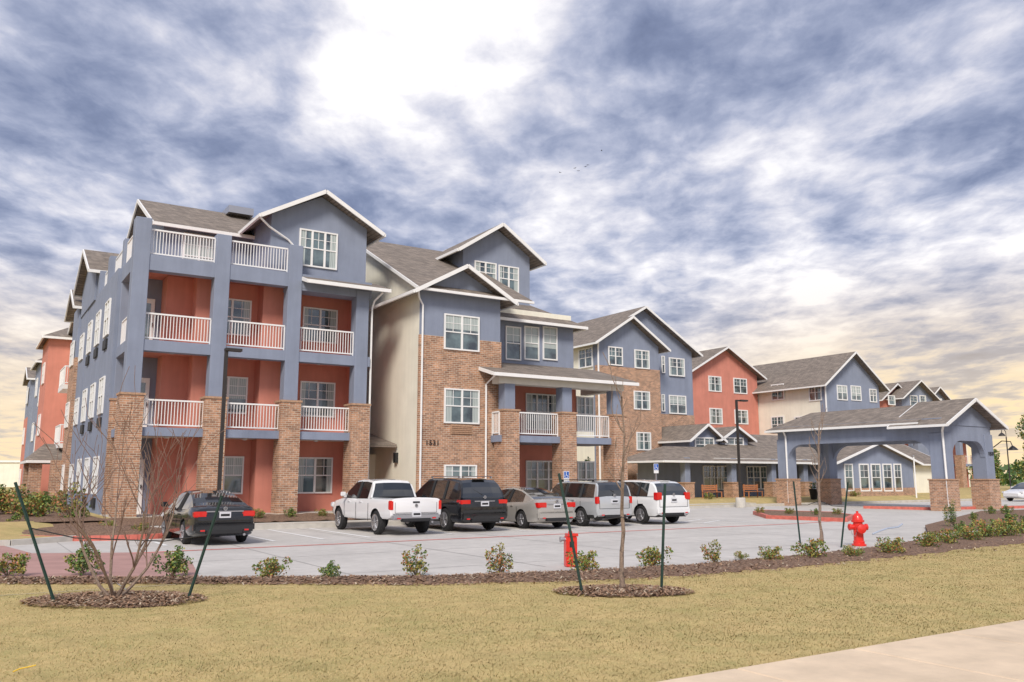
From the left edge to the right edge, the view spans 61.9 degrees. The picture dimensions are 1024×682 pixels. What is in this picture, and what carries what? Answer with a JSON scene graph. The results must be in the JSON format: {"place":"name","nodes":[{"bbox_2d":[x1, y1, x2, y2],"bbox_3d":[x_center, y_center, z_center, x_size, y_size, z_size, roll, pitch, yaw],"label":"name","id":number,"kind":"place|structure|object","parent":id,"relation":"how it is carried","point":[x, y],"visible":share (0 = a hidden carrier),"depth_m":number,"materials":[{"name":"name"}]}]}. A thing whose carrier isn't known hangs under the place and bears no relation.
{"place":"outdoors","nodes":[
{"label":"outdoors","id":0,"kind":"place"},
{"bbox_2d":[147,502,755,527],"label":"path","id":1,"kind":"structure","parent":0,"point":[278,523],"depth_m":32.77,"materials":[{"name":"concrete"}]},
{"bbox_2d":[0,486,1009,539],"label":"raised lawn","id":2,"kind":"structure","parent":0,"point":[10,530],"depth_m":56.92,"materials":[{"name":"plant"}]},
{"bbox_2d":[0,505,103,521],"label":"mulch strip","id":3,"kind":"object","parent":2,"relation":"on","point":[52,516],"visible":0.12,"depth_m":29.84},
{"bbox_2d":[0,484,29,513],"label":"shrub","id":4,"kind":"object","parent":3,"relation":"on","point":[9,502],"visible":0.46,"depth_m":32.93,"materials":[{"name":"green plant"}]},
{"bbox_2d":[4,493,49,516],"bbox_3d":[-17.607,6.002,31.073,1.573,0.901,1.442,3,-10,-20],"label":"shrub","id":5,"kind":"object","parent":3,"relation":"on","point":[38,507],"visible":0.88,"depth_m":30.90,"materials":[{"name":"green plant"}]},
{"bbox_2d":[52,482,90,516],"bbox_3d":[-15.948,5.761,30.877,1.204,1.339,1.378,-6,-11,33],"label":"shrub","id":6,"kind":"object","parent":3,"relation":"on","point":[60,505],"visible":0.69,"depth_m":30.67,"materials":[{"name":"green plant"}]},
{"bbox_2d":[18,249,118,506],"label":"apartment building","id":7,"kind":"structure","parent":2,"relation":"on","point":[53,379],"depth_m":47.69,"materials":[{"name":"paint"}]},
{"bbox_2d":[22,525,160,535],"bbox_3d":[-13.200,5.971,27.077,5.173,0.254,4.463,6,-11,-32],"label":"mulch mound","id":8,"kind":"object","parent":2,"relation":"on","point":[94,530],"visible":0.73,"depth_m":26.08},
{"bbox_2d":[50,513,353,525],"bbox_3d":[-5.910,7.145,34.965,23.000,0.259,1.580,6,-11,-32],"label":"mulch strip","id":9,"kind":"object","parent":2,"relation":"on","point":[272,517],"visible":0.2,"depth_m":32.39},
{"bbox_2d":[217,348,242,489],"bbox_3d":[-10.498,3.500,31.253,0.850,6.530,0.600,6,-11,-32],"label":"street lamp","id":10,"kind":"object","parent":2,"relation":"on","point":[222,423],"visible":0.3,"depth_m":31.27,"materials":[{"name":"brown metal"}]},
{"bbox_2d":[74,190,396,517],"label":"apartment building","id":11,"kind":"structure","parent":2,"relation":"on","point":[281,296],"depth_m":35.47,"materials":[{"name":"paint"}]},
{"bbox_2d":[97,376,105,414],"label":"window","id":12,"kind":"structure","parent":11,"relation":"in","point":[101,391],"depth_m":35.77,"materials":[{"name":"white glass"}]},
{"bbox_2d":[102,298,111,338],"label":"window","id":13,"kind":"structure","parent":11,"relation":"in","point":[107,312],"depth_m":36.28,"materials":[{"name":"white glass"}]},
{"bbox_2d":[141,378,149,426],"bbox_3d":[-15.198,2.547,34.550,0.880,2.150,0.110,6,-11,-32],"label":"door","id":14,"kind":"structure","parent":11,"relation":"in","point":[145,382],"depth_m":34.78,"materials":[{"name":"white glass"}]},
{"bbox_2d":[145,298,154,339],"bbox_3d":[-15.198,-0.712,35.070,0.880,2.150,0.110,6,-11,-32],"label":"door","id":15,"kind":"structure","parent":11,"relation":"in","point":[150,302],"depth_m":35.27,"materials":[{"name":"white glass"}]},
{"bbox_2d":[182,232,213,261],"bbox_3d":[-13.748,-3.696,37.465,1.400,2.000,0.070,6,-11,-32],"label":"balcony railing","id":16,"kind":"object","parent":11,"relation":"in","point":[186,243],"depth_m":37.49,"materials":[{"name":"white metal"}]},
{"bbox_2d":[223,456,243,493],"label":"window","id":17,"kind":"structure","parent":11,"relation":"in","point":[233,465],"depth_m":35.19,"materials":[{"name":"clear glass"}]},
{"bbox_2d":[226,376,247,413],"bbox_3d":[-11.822,2.240,35.480,1.600,1.550,0.070,6,-11,-32],"label":"window","id":18,"kind":"structure","parent":11,"relation":"in","point":[237,387],"depth_m":35.69,"materials":[{"name":"clear glass"}]},
{"bbox_2d":[227,298,251,336],"bbox_3d":[-11.822,-1.019,36.000,1.600,1.550,0.070,6,-11,-32],"label":"window","id":19,"kind":"structure","parent":11,"relation":"in","point":[238,310],"depth_m":36.18,"materials":[{"name":"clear glass"}]},
{"bbox_2d":[298,457,332,493],"bbox_3d":[-8.560,5.826,37.012,1.600,1.550,0.070,6,-11,-32],"label":"window","id":20,"kind":"structure","parent":11,"relation":"in","point":[315,475],"depth_m":37.03,"materials":[{"name":"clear glass"}]},
{"bbox_2d":[299,381,335,417],"bbox_3d":[-8.560,2.567,37.531,1.600,1.550,0.070,6,-11,-32],"label":"window","id":21,"kind":"structure","parent":11,"relation":"in","point":[321,394],"depth_m":37.55,"materials":[{"name":"clear glass"}]},
{"bbox_2d":[299,228,337,269],"bbox_3d":[-8.467,-4.009,37.322,1.734,1.650,0.070,6,-11,-32],"label":"window","id":22,"kind":"structure","parent":11,"relation":"in","point":[320,248],"depth_m":37.34,"materials":[{"name":"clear glass"}]},
{"bbox_2d":[302,306,337,343],"bbox_3d":[-8.560,-0.692,38.051,1.600,1.550,0.070,6,-11,-32],"label":"window","id":23,"kind":"structure","parent":11,"relation":"in","point":[320,318],"depth_m":38.06,"materials":[{"name":"clear glass"}]},
{"bbox_2d":[365,223,638,492],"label":"apartment building","id":24,"kind":"structure","parent":2,"relation":"on","point":[474,372],"depth_m":39.32,"materials":[{"name":"beige paint"}]},
{"bbox_2d":[444,465,476,477],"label":"window","id":25,"kind":"structure","parent":24,"relation":"in","point":[449,470],"depth_m":37.34,"materials":[{"name":"clear glass"}]},
{"bbox_2d":[444,313,479,351],"bbox_3d":[-2.249,-0.366,38.313,1.806,1.602,0.070,6,-11,-32],"label":"window","id":26,"kind":"structure","parent":24,"relation":"in","point":[461,332],"depth_m":38.31,"materials":[{"name":"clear glass"}]},
{"bbox_2d":[444,388,479,423],"bbox_3d":[-2.219,2.891,37.813,1.783,1.537,0.070,6,-11,-32],"label":"window","id":27,"kind":"structure","parent":24,"relation":"in","point":[461,406],"depth_m":37.81,"materials":[{"name":"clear glass"}]},
{"bbox_2d":[474,260,496,279],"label":"window","id":28,"kind":"structure","parent":24,"relation":"in","point":[488,268],"depth_m":44.30,"materials":[{"name":"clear glass"}]},
{"bbox_2d":[498,265,518,292],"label":"window","id":29,"kind":"structure","parent":24,"relation":"in","point":[507,275],"depth_m":45.00,"materials":[{"name":"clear glass"}]},
{"bbox_2d":[505,326,520,360],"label":"window","id":30,"kind":"structure","parent":24,"relation":"in","point":[512,334],"depth_m":42.41,"materials":[{"name":"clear glass"}]},
{"bbox_2d":[524,326,539,360],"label":"window","id":31,"kind":"structure","parent":24,"relation":"in","point":[531,334],"depth_m":43.01,"materials":[{"name":"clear glass"}]},
{"bbox_2d":[525,460,551,490],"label":"window","id":32,"kind":"structure","parent":24,"relation":"in","point":[538,473],"depth_m":41.90,"materials":[{"name":"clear glass"}]},
{"bbox_2d":[525,393,555,429],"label":"window","id":33,"kind":"structure","parent":24,"relation":"in","point":[536,403],"depth_m":42.43,"materials":[{"name":"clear glass"}]},
{"bbox_2d":[542,326,557,360],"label":"window","id":34,"kind":"structure","parent":24,"relation":"in","point":[549,335],"depth_m":43.62,"materials":[{"name":"grey glass"}]},
{"bbox_2d":[576,396,593,431],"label":"window","id":35,"kind":"structure","parent":24,"relation":"in","point":[584,405],"depth_m":43.91,"materials":[{"name":"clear glass"}]},
{"bbox_2d":[577,461,594,480],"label":"window","id":36,"kind":"structure","parent":24,"relation":"in","point":[585,469],"depth_m":43.44,"materials":[{"name":"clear glass"}]},
{"bbox_2d":[573,306,702,480],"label":"apartment building","id":37,"kind":"structure","parent":2,"relation":"on","point":[649,351],"depth_m":66.36,"materials":[{"name":"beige paint"}]},
{"bbox_2d":[578,347,592,368],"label":"window","id":38,"kind":"structure","parent":37,"relation":"in","point":[585,355],"depth_m":65.25,"materials":[{"name":"clear glass"}]},
{"bbox_2d":[608,346,622,365],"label":"window","id":39,"kind":"structure","parent":37,"relation":"in","point":[615,354],"depth_m":65.02,"materials":[{"name":"clear glass"}]},
{"bbox_2d":[633,391,649,409],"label":"window","id":40,"kind":"structure","parent":37,"relation":"in","point":[641,399],"depth_m":65.84,"materials":[{"name":"clear glass"}]},
{"bbox_2d":[634,349,649,368],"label":"window","id":41,"kind":"structure","parent":37,"relation":"in","point":[641,358],"depth_m":66.40,"materials":[{"name":"clear glass"}]},
{"bbox_2d":[636,432,650,449],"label":"window","id":42,"kind":"structure","parent":37,"relation":"in","point":[643,439],"depth_m":65.38,"materials":[{"name":"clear glass"}]},
{"bbox_2d":[669,357,684,376],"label":"window","id":43,"kind":"structure","parent":37,"relation":"in","point":[676,365],"depth_m":70.43,"materials":[{"name":"clear glass"}]},
{"bbox_2d":[669,395,686,414],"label":"window","id":44,"kind":"structure","parent":37,"relation":"in","point":[677,403],"depth_m":69.93,"materials":[{"name":"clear glass"}]},
{"bbox_2d":[627,423,931,497],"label":"clubhouse","id":45,"kind":"structure","parent":2,"relation":"on","point":[692,459],"depth_m":65.77,"materials":[{"name":"paint"}]},
{"bbox_2d":[702,466,717,489],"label":"window","id":46,"kind":"structure","parent":45,"relation":"in","point":[708,473],"depth_m":64.03,"materials":[{"name":"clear glass"}]},
{"bbox_2d":[713,466,726,489],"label":"window","id":47,"kind":"structure","parent":45,"relation":"in","point":[722,470],"depth_m":64.64,"materials":[{"name":"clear glass"}]},
{"bbox_2d":[746,466,760,488],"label":"window","id":48,"kind":"structure","parent":45,"relation":"in","point":[753,475],"depth_m":66.55,"materials":[{"name":"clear glass"}]},
{"bbox_2d":[843,464,853,490],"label":"window","id":49,"kind":"structure","parent":45,"relation":"in","point":[848,468],"depth_m":65.61,"materials":[{"name":"clear glass"}]},
{"bbox_2d":[858,464,869,490],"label":"window","id":50,"kind":"structure","parent":45,"relation":"in","point":[864,478],"depth_m":66.62,"materials":[{"name":"clear glass"}]},
{"bbox_2d":[870,464,881,490],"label":"window","id":51,"kind":"structure","parent":45,"relation":"in","point":[876,482],"depth_m":67.40,"materials":[{"name":"clear glass"}]},
{"bbox_2d":[882,464,892,490],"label":"window","id":52,"kind":"structure","parent":45,"relation":"in","point":[886,468],"depth_m":68.18,"materials":[{"name":"clear glass"}]},
{"bbox_2d":[692,346,889,434],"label":"apartment building","id":53,"kind":"structure","parent":2,"relation":"on","point":[773,394],"depth_m":88.79,"materials":[{"name":"pink paint"}]},
{"bbox_2d":[879,380,973,487],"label":"apartment building","id":54,"kind":"structure","parent":2,"relation":"on","point":[907,393],"depth_m":119.55,"materials":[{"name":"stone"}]},
{"bbox_2d":[1011,415,1023,481],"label":"leafy tree","id":55,"kind":"object","parent":2,"relation":"on","point":[1020,467],"visible":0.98,"depth_m":101.60,"materials":[{"name":"green plant"}]},
{"bbox_2d":[0,478,1023,681],"bbox_3d":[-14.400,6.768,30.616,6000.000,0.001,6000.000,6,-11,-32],"label":"ground","id":56,"kind":"structure","parent":0,"point":[575,619],"depth_m":10.91,"materials":[{"name":"beige plant"}]},
{"bbox_2d":[0,460,19,486],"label":"warehouse","id":57,"kind":"structure","parent":56,"relation":"on","point":[9,473],"depth_m":126.55,"materials":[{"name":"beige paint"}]},
{"bbox_2d":[63,543,105,575],"bbox_3d":[-8.111,4.171,16.323,0.850,0.619,0.630,-8,-12,42],"label":"shrub","id":58,"kind":"object","parent":56,"relation":"on","point":[81,564],"visible":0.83,"depth_m":16.27,"materials":[{"name":"green plant"}]},
{"bbox_2d":[0,546,198,576],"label":"tinted drive","id":59,"kind":"structure","parent":56,"relation":"on","point":[55,564],"depth_m":18.06,"materials":[{"name":"concrete"}]},
{"bbox_2d":[26,593,187,607],"bbox_3d":[-6.047,3.918,13.039,2.432,0.087,1.320,-2,-9,13],"label":"mulch mound","id":60,"kind":"object","parent":56,"relation":"on","point":[122,606],"visible":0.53,"depth_m":12.61,"materials":[{"name":"brown wood"}]},
{"bbox_2d":[14,482,118,604],"bbox_3d":[-6.758,3.048,12.831,1.528,1.839,0.223,2,-9,-14],"label":"tree stake","id":61,"kind":"object","parent":60,"relation":"on","point":[30,528],"visible":0.82,"depth_m":12.77,"materials":[{"name":"green metal"}]},
{"bbox_2d":[33,366,226,595],"bbox_3d":[-6.146,2.042,12.909,2.123,3.774,3.075,-4,-10,23],"label":"bare tree","id":62,"kind":"object","parent":56,"relation":"on","point":[78,522],"visible":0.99,"depth_m":13.17,"materials":[{"name":"brown plant"}]},
{"bbox_2d":[119,495,222,600],"bbox_3d":[-5.271,3.202,13.142,1.552,1.626,0.041,0,-9,-2],"label":"tree stake","id":63,"kind":"object","parent":56,"relation":"on","point":[208,535],"visible":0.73,"depth_m":13.15,"materials":[{"name":"green metal"}]},
{"bbox_2d":[150,545,193,575],"bbox_3d":[-6.308,4.135,16.019,0.606,0.596,0.817,-4,-10,22],"label":"shrub","id":64,"kind":"object","parent":56,"relation":"on","point":[175,562],"visible":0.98,"depth_m":15.99,"materials":[{"name":"green plant"}]},
{"bbox_2d":[0,498,1021,545],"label":"kerb","id":65,"kind":"structure","parent":56,"relation":"on","point":[12,542],"depth_m":31.82,"materials":[{"name":"concrete"}]},
{"bbox_2d":[0,530,1023,584],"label":"mulch bed","id":66,"kind":"object","parent":56,"relation":"on","point":[961,543],"visible":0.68,"depth_m":16.33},
{"bbox_2d":[0,552,30,576],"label":"shrub","id":67,"kind":"object","parent":66,"relation":"on","point":[4,566],"visible":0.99,"depth_m":16.09,"materials":[{"name":"green plant"}]},
{"bbox_2d":[251,556,292,576],"bbox_3d":[-4.409,4.181,15.760,0.731,0.419,0.670,4,-10,-26],"label":"shrub","id":68,"kind":"object","parent":66,"relation":"on","point":[271,568],"visible":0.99,"depth_m":15.65,"materials":[{"name":"green plant"}]},
{"bbox_2d":[401,544,428,575],"bbox_3d":[-1.837,4.150,16.162,0.556,0.618,0.637,-8,-12,42],"label":"shrub","id":69,"kind":"object","parent":66,"relation":"on","point":[420,564],"visible":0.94,"depth_m":16.06,"materials":[{"name":"green plant"}]},
{"bbox_2d":[485,542,513,572],"bbox_3d":[-0.319,4.207,16.518,0.556,0.618,0.637,5,-11,-30],"label":"shrub","id":70,"kind":"object","parent":66,"relation":"on","point":[500,562],"visible":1,"depth_m":16.42,"materials":[{"name":"green plant"}]},
{"bbox_2d":[0,530,1023,607],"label":"mulch chips","id":71,"kind":"object","parent":66,"relation":"on","point":[650,587],"visible":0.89,"depth_m":14.95,"materials":[{"name":"brown wood"}]},
{"bbox_2d":[565,550,600,570],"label":"shrub","id":72,"kind":"object","parent":66,"relation":"on","point":[584,560],"visible":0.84,"depth_m":16.79,"materials":[{"name":"green plant"}]},
{"bbox_2d":[635,545,673,565],"bbox_3d":[2.974,4.483,17.776,0.801,0.458,0.734,-1,-9,5],"label":"shrub","id":73,"kind":"object","parent":66,"relation":"on","point":[655,556],"visible":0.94,"depth_m":17.70,"materials":[{"name":"green plant"}]},
{"bbox_2d":[700,539,721,561],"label":"shrub","id":74,"kind":"object","parent":66,"relation":"on","point":[717,553],"visible":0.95,"depth_m":18.43,"materials":[{"name":"green plant"}]},
{"bbox_2d":[757,546,783,559],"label":"shrub","id":75,"kind":"object","parent":66,"relation":"on","point":[767,554],"visible":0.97,"depth_m":18.89,"materials":[{"name":"green plant"}]},
{"bbox_2d":[790,538,829,557],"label":"shrub","id":76,"kind":"object","parent":66,"relation":"on","point":[811,549],"visible":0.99,"depth_m":19.56,"materials":[{"name":"green plant"}]},
{"bbox_2d":[875,536,905,552],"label":"shrub","id":77,"kind":"object","parent":66,"relation":"on","point":[887,546],"visible":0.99,"depth_m":20.70,"materials":[{"name":"green plant"}]},
{"bbox_2d":[913,531,945,546],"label":"shrub","id":78,"kind":"object","parent":66,"relation":"on","point":[928,540],"visible":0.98,"depth_m":22.49,"materials":[{"name":"green plant"}]},
{"bbox_2d":[955,525,986,539],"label":"shrub","id":79,"kind":"object","parent":66,"relation":"on","point":[968,533],"visible":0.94,"depth_m":24.76,"materials":[{"name":"green plant"}]},
{"bbox_2d":[968,519,1006,536],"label":"shrub","id":80,"kind":"object","parent":66,"relation":"on","point":[982,525],"visible":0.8,"depth_m":25.98,"materials":[{"name":"green plant"}]},
{"bbox_2d":[987,518,1023,535],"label":"shrub","id":81,"kind":"object","parent":66,"relation":"on","point":[1011,529],"visible":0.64,"depth_m":26.44,"materials":[{"name":"green plant"}]},
{"bbox_2d":[7,499,1023,576],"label":"parking lot","id":82,"kind":"structure","parent":56,"relation":"on","point":[367,559],"depth_m":24.49,"materials":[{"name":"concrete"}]},
{"bbox_2d":[21,532,179,540],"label":"island kerb","id":83,"kind":"structure","parent":82,"relation":"on","point":[156,536],"depth_m":25.42,"materials":[{"name":"red paint"}]},
{"bbox_2d":[161,490,254,543],"bbox_3d":[-9.152,5.180,25.448,2.180,1.483,4.730,6,-11,-32],"label":"parked car","id":84,"kind":"object","parent":82,"relation":"on","point":[194,511],"visible":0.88,"depth_m":23.80,"materials":[{"name":"black paint"}]},
{"bbox_2d":[331,479,440,533],"bbox_3d":[-4.514,5.700,29.678,2.250,1.788,5.470,6,-11,-32],"label":"pickup truck","id":85,"kind":"object","parent":82,"relation":"on","point":[379,503],"visible":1,"depth_m":28.58,"materials":[{"name":"white paint"}]},
{"bbox_2d":[149,517,743,545],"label":"parking lines","id":86,"kind":"object","parent":82,"relation":"on","point":[429,531],"visible":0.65,"depth_m":29.87,"materials":[{"name":"white paint"}]},
{"bbox_2d":[405,476,506,530],"bbox_3d":[-2.287,5.923,31.380,2.340,1.885,5.170,6,-11,-32],"label":"parked car","id":87,"kind":"object","parent":82,"relation":"on","point":[463,499],"visible":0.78,"depth_m":29.52,"materials":[{"name":"black paint"}]},
{"bbox_2d":[139,521,829,552],"bbox_3d":[2.355,6.424,28.558,28.021,0.001,0.584,6,-11,-33],"label":"fire lane line","id":88,"kind":"object","parent":82,"relation":"on","point":[461,538],"visible":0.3,"depth_m":25.57,"materials":[{"name":"red paint"}]},
{"bbox_2d":[12,505,1011,594],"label":"pavement joints","id":89,"kind":"object","parent":82,"relation":"on","point":[476,547],"visible":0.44,"depth_m":22.37,"materials":[{"name":"grey"}]},
{"bbox_2d":[501,487,575,528],"bbox_3d":[0.390,6.324,32.622,2.180,1.483,4.730,6,-11,-32],"label":"parked car","id":90,"kind":"object","parent":82,"relation":"on","point":[526,506],"visible":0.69,"depth_m":31.00,"materials":[{"name":"grey paint"}]},
{"bbox_2d":[559,531,577,566],"bbox_3d":[1.184,4.358,17.902,0.370,0.730,0.240,2,-9,-14],"label":"valve post","id":91,"kind":"object","parent":82,"relation":"on","point":[567,542],"visible":0.67,"depth_m":17.84,"materials":[{"name":"red metal"}]},
{"bbox_2d":[551,479,631,525],"bbox_3d":[2.710,6.422,34.100,2.200,1.755,4.515,6,-11,-32],"label":"parked car","id":92,"kind":"object","parent":82,"relation":"on","point":[592,499],"visible":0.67,"depth_m":32.43,"materials":[{"name":"grey paint"}]},
{"bbox_2d":[594,480,689,523],"bbox_3d":[5.206,6.732,36.021,2.260,1.748,4.815,6,-11,-32],"label":"parked car","id":93,"kind":"object","parent":82,"relation":"on","point":[647,499],"visible":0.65,"depth_m":34.26,"materials":[{"name":"white paint"}]},
{"bbox_2d":[735,400,747,507],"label":"street lamp","id":94,"kind":"object","parent":82,"relation":"on","point":[740,501],"visible":1,"depth_m":53.08,"materials":[{"name":"brown metal"}]},
{"bbox_2d":[753,510,853,521],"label":"island kerb","id":95,"kind":"structure","parent":82,"relation":"on","point":[833,519],"depth_m":37.38,"materials":[{"name":"red paint"}]},
{"bbox_2d":[808,403,826,544],"bbox_3d":[8.631,3.710,23.939,0.512,3.926,0.578,-6,-11,34],"label":"bare tree","id":96,"kind":"object","parent":82,"relation":"on","point":[819,498],"visible":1,"depth_m":23.85,"materials":[{"name":"brown plant"}]},
{"bbox_2d":[847,511,868,545],"bbox_3d":[9.464,5.115,23.283,0.560,0.930,0.480,0,-9,0],"label":"fire hydrant","id":97,"kind":"object","parent":82,"relation":"on","point":[858,527],"visible":1,"depth_m":23.23,"materials":[{"name":"red metal"}]},
{"bbox_2d":[764,398,1017,510],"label":"entrance canopy","id":98,"kind":"object","parent":82,"relation":"on","point":[938,430],"visible":0.98,"depth_m":50.13,"materials":[{"name":"paint"}]},
{"bbox_2d":[863,506,1023,509],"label":"red kerb","id":99,"kind":"structure","parent":82,"relation":"on","point":[909,508],"depth_m":49.74,"materials":[{"name":"paint"}]},
{"bbox_2d":[1002,482,1023,500],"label":"parked car","id":100,"kind":"object","parent":82,"relation":"on","point":[1013,492],"visible":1,"depth_m":66.26,"materials":[{"name":"white paint"}]},
{"bbox_2d":[573,586,686,596],"bbox_3d":[1.873,4.079,14.009,1.960,0.076,1.195,0,-9,1],"label":"mulch mound","id":101,"kind":"object","parent":56,"relation":"on","point":[632,592],"visible":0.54,"depth_m":13.64,"materials":[{"name":"brown wood"}]},
{"bbox_2d":[558,473,621,590],"bbox_3d":[1.290,3.157,13.965,1.081,1.970,0.094,2,-9,-10],"label":"tree stake","id":102,"kind":"object","parent":101,"relation":"on","point":[570,532],"visible":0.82,"depth_m":13.93,"materials":[{"name":"green metal"}]},
{"bbox_2d":[602,352,640,587],"bbox_3d":[1.860,2.134,14.241,0.595,3.976,0.472,1,-9,-4],"label":"bare tree","id":103,"kind":"object","parent":101,"relation":"on","point":[621,569],"visible":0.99,"depth_m":14.20,"materials":[{"name":"brown plant"}]},
{"bbox_2d":[622,484,665,588],"bbox_3d":[2.203,3.278,14.163,0.800,1.789,0.047,2,-9,-9],"label":"tree stake","id":104,"kind":"object","parent":101,"relation":"on","point":[663,535],"visible":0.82,"depth_m":14.21,"materials":[{"name":"green metal"}]},
{"bbox_2d":[970,459,1023,485],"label":"distant trees","id":105,"kind":"object","parent":56,"relation":"on","point":[1016,481],"visible":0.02,"depth_m":172.21,"materials":[{"name":"green plant"}]},
{"bbox_2d":[0,0,1023,476],"label":"sky","id":106,"kind":"structure","parent":0,"point":[775,181],"materials":[{"name":"blue"}]},
{"bbox_2d":[759,510,848,517],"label":"island ground","id":107,"kind":"structure","parent":0,"point":[800,513],"depth_m":39.48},
{"bbox_2d":[658,620,1023,681],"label":"sidewalk","id":108,"kind":"structure","parent":0,"point":[992,653],"depth_m":8.46,"materials":[{"name":"concrete"}]},
{"bbox_2d":[925,509,1023,533],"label":"island ground","id":109,"kind":"structure","parent":0,"point":[939,525],"depth_m":35.64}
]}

